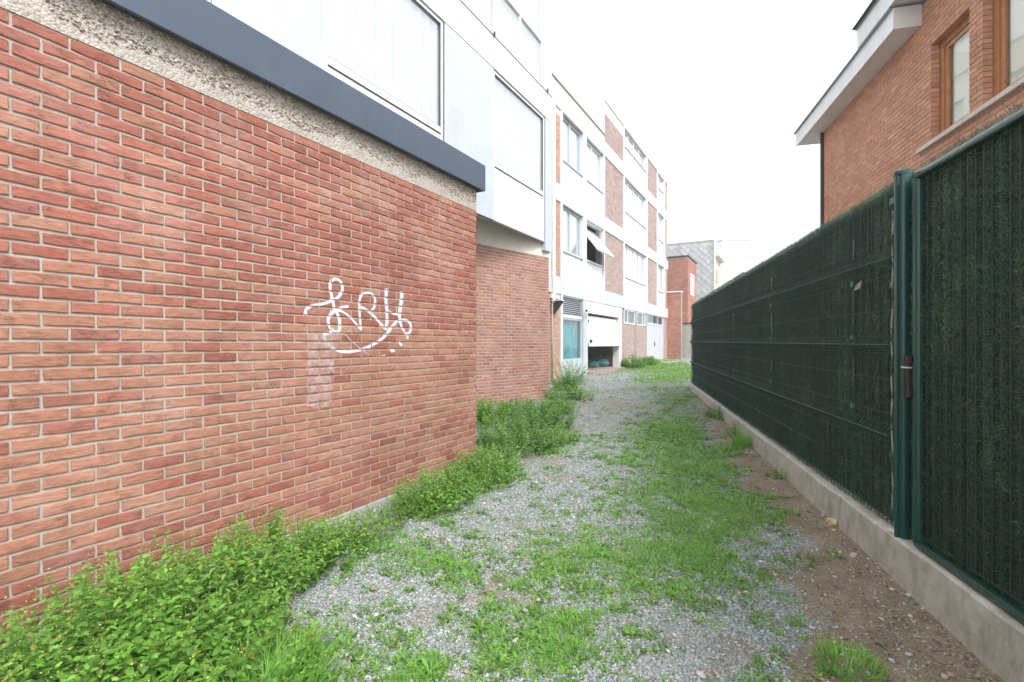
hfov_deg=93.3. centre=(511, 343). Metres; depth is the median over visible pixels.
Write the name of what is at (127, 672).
weed clump
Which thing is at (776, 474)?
weed clump
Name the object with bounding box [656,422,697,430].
grass tussock
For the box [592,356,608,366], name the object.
plastic bag
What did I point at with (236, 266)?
brick extension
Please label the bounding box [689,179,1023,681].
green fence
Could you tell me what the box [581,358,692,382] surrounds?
grass
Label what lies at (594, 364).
plastic bag
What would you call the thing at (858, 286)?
scrap
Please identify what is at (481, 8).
window frame
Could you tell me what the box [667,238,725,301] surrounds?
slate clad house
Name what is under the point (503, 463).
weed clump
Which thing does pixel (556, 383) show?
weed clump
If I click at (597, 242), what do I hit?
window frame
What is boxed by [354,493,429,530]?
weed clump
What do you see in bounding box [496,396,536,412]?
weed clump
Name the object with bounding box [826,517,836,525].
stone
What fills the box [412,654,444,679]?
leaf rosette
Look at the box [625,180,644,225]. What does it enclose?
window frame
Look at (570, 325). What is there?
window frame
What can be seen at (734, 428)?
weed clump
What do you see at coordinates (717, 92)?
sky
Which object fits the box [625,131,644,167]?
window frame
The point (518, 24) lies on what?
window frame
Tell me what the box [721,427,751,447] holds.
grass tussock
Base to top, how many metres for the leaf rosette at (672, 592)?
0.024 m
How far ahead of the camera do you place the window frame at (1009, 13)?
5.26 m
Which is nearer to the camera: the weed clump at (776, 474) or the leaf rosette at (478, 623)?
the leaf rosette at (478, 623)
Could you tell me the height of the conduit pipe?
2.522 m
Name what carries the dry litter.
on the ground at (842, 564)
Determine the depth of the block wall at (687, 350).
29.01 m
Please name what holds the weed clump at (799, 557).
on the ground at (842, 564)
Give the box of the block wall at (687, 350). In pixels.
[682,323,692,357]
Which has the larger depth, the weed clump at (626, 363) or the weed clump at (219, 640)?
the weed clump at (626, 363)
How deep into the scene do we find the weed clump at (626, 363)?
20.40 m
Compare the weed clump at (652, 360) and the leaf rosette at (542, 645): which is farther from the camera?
the weed clump at (652, 360)
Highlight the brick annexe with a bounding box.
[667,255,696,322]
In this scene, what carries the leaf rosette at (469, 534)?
on the ground at (842, 564)
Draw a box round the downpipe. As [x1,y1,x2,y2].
[552,97,555,301]
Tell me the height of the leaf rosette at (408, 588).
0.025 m
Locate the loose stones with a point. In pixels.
(702, 675)
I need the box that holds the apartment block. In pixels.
[549,72,677,381]
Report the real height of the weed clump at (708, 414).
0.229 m
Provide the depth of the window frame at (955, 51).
6.13 m
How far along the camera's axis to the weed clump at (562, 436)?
6.27 m
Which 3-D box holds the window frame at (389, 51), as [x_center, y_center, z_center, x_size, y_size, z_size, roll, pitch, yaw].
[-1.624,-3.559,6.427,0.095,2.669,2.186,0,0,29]
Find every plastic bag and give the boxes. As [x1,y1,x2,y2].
[588,357,599,367]
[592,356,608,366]
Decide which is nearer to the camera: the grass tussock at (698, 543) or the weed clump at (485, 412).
the grass tussock at (698, 543)
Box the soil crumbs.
[691,418,999,681]
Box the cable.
[890,211,893,508]
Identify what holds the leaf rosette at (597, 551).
on the ground at (842, 564)
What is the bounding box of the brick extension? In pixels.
[0,0,484,652]
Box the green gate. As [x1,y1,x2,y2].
[901,98,1023,623]
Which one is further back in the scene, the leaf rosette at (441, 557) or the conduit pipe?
the conduit pipe
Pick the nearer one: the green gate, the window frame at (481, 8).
the green gate
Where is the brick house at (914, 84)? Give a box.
[793,0,1023,230]
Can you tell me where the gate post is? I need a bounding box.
[889,168,913,539]
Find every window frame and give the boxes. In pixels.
[324,0,442,139]
[463,0,489,28]
[490,0,542,84]
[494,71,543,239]
[563,116,580,172]
[563,206,580,256]
[563,317,581,360]
[587,140,601,189]
[587,220,614,265]
[623,309,634,324]
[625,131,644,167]
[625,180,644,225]
[625,245,644,283]
[637,311,644,325]
[658,175,662,189]
[658,214,661,240]
[658,265,661,291]
[690,273,693,295]
[942,19,969,131]
[996,0,1023,94]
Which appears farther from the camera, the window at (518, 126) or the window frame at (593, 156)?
the window frame at (593, 156)
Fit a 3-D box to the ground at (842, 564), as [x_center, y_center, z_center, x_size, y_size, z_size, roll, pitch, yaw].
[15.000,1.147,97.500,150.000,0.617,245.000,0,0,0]
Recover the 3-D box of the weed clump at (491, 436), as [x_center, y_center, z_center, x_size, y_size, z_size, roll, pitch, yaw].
[-0.021,1.073,5.893,1.323,0.454,1.242,0,0,-32]
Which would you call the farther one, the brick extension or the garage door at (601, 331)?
the garage door at (601, 331)
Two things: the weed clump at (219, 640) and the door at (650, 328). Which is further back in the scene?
the door at (650, 328)
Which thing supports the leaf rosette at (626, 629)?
on the ground at (842, 564)
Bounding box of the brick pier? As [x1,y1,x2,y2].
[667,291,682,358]
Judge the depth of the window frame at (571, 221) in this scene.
16.05 m
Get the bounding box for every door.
[588,316,619,345]
[647,325,654,357]
[655,326,662,359]
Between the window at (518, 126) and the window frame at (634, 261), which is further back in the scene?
the window frame at (634, 261)
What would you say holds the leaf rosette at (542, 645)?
on the ground at (842, 564)
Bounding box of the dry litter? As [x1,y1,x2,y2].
[5,409,995,681]
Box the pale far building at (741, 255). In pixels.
[716,238,760,283]
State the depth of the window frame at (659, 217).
27.34 m
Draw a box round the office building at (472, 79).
[207,0,552,252]
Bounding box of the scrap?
[854,280,861,290]
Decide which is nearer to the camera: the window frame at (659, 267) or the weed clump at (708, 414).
the weed clump at (708, 414)
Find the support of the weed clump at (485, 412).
on the ground at (842, 564)
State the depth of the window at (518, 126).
9.49 m
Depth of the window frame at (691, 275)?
34.42 m
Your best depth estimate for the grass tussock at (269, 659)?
1.91 m
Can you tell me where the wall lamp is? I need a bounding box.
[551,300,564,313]
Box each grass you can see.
[25,376,902,681]
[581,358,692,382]
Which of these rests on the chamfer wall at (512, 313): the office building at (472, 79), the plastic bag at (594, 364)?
the office building at (472, 79)
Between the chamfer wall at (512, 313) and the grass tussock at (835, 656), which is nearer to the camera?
the grass tussock at (835, 656)
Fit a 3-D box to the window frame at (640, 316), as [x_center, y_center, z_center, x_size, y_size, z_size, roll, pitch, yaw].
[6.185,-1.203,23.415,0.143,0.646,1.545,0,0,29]
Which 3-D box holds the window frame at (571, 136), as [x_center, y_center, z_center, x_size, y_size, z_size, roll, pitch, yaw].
[1.901,-6.522,15.934,0.098,1.452,1.739,0,0,29]
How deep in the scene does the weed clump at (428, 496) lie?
3.87 m
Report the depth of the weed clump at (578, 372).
13.56 m
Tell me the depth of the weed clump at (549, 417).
7.10 m
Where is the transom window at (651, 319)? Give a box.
[647,314,662,325]
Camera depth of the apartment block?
18.86 m
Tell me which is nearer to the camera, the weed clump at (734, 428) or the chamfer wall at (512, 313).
the weed clump at (734, 428)
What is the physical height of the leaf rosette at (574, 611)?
0.031 m
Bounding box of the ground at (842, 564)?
[2,358,1004,681]
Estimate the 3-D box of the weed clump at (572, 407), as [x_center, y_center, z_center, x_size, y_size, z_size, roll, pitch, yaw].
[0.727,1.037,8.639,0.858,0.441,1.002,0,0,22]
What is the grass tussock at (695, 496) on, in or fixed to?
on the ground at (842, 564)
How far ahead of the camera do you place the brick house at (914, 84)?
6.73 m
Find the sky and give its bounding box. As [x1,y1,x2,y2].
[552,0,871,261]
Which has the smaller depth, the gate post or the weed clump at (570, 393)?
the gate post
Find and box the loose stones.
[264,433,979,681]
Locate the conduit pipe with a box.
[551,303,552,381]
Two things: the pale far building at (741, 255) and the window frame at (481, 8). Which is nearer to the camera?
the window frame at (481, 8)
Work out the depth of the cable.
2.70 m
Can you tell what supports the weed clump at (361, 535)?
on the ground at (842, 564)
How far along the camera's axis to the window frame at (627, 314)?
21.91 m
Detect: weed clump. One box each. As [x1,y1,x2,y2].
[0,523,329,681]
[0,571,210,681]
[106,503,358,629]
[111,582,349,681]
[258,507,394,581]
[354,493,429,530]
[381,463,485,520]
[435,441,530,489]
[476,396,521,427]
[476,413,565,457]
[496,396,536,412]
[497,395,579,433]
[524,423,582,446]
[525,391,578,414]
[545,383,596,401]
[549,358,596,383]
[551,370,582,389]
[621,354,647,367]
[637,355,662,364]
[701,405,723,419]
[720,421,740,434]
[764,468,786,479]
[772,549,822,569]
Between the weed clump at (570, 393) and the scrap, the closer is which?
the scrap
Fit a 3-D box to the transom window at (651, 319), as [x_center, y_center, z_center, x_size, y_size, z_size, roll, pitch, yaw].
[7.654,-1.284,26.056,0.143,0.484,3.682,0,0,29]
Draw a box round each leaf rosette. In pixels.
[403,586,415,591]
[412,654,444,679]
[435,554,450,563]
[462,531,479,538]
[468,617,491,632]
[537,641,557,657]
[559,605,577,617]
[595,550,609,558]
[622,625,642,637]
[664,589,678,597]
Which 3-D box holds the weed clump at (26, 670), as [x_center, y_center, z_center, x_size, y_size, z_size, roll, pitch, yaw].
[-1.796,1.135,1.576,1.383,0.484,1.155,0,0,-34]
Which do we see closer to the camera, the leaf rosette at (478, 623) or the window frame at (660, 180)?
the leaf rosette at (478, 623)
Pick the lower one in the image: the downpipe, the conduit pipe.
the conduit pipe
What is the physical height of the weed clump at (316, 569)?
0.441 m
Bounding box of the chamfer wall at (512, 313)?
[476,216,548,406]
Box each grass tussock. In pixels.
[180,616,354,681]
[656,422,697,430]
[674,491,728,510]
[675,537,731,565]
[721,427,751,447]
[804,633,893,681]
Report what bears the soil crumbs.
on the ground at (842, 564)
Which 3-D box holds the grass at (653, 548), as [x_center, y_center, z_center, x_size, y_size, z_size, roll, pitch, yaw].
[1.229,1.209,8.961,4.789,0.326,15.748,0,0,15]
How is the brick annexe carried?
on the ground at (842, 564)

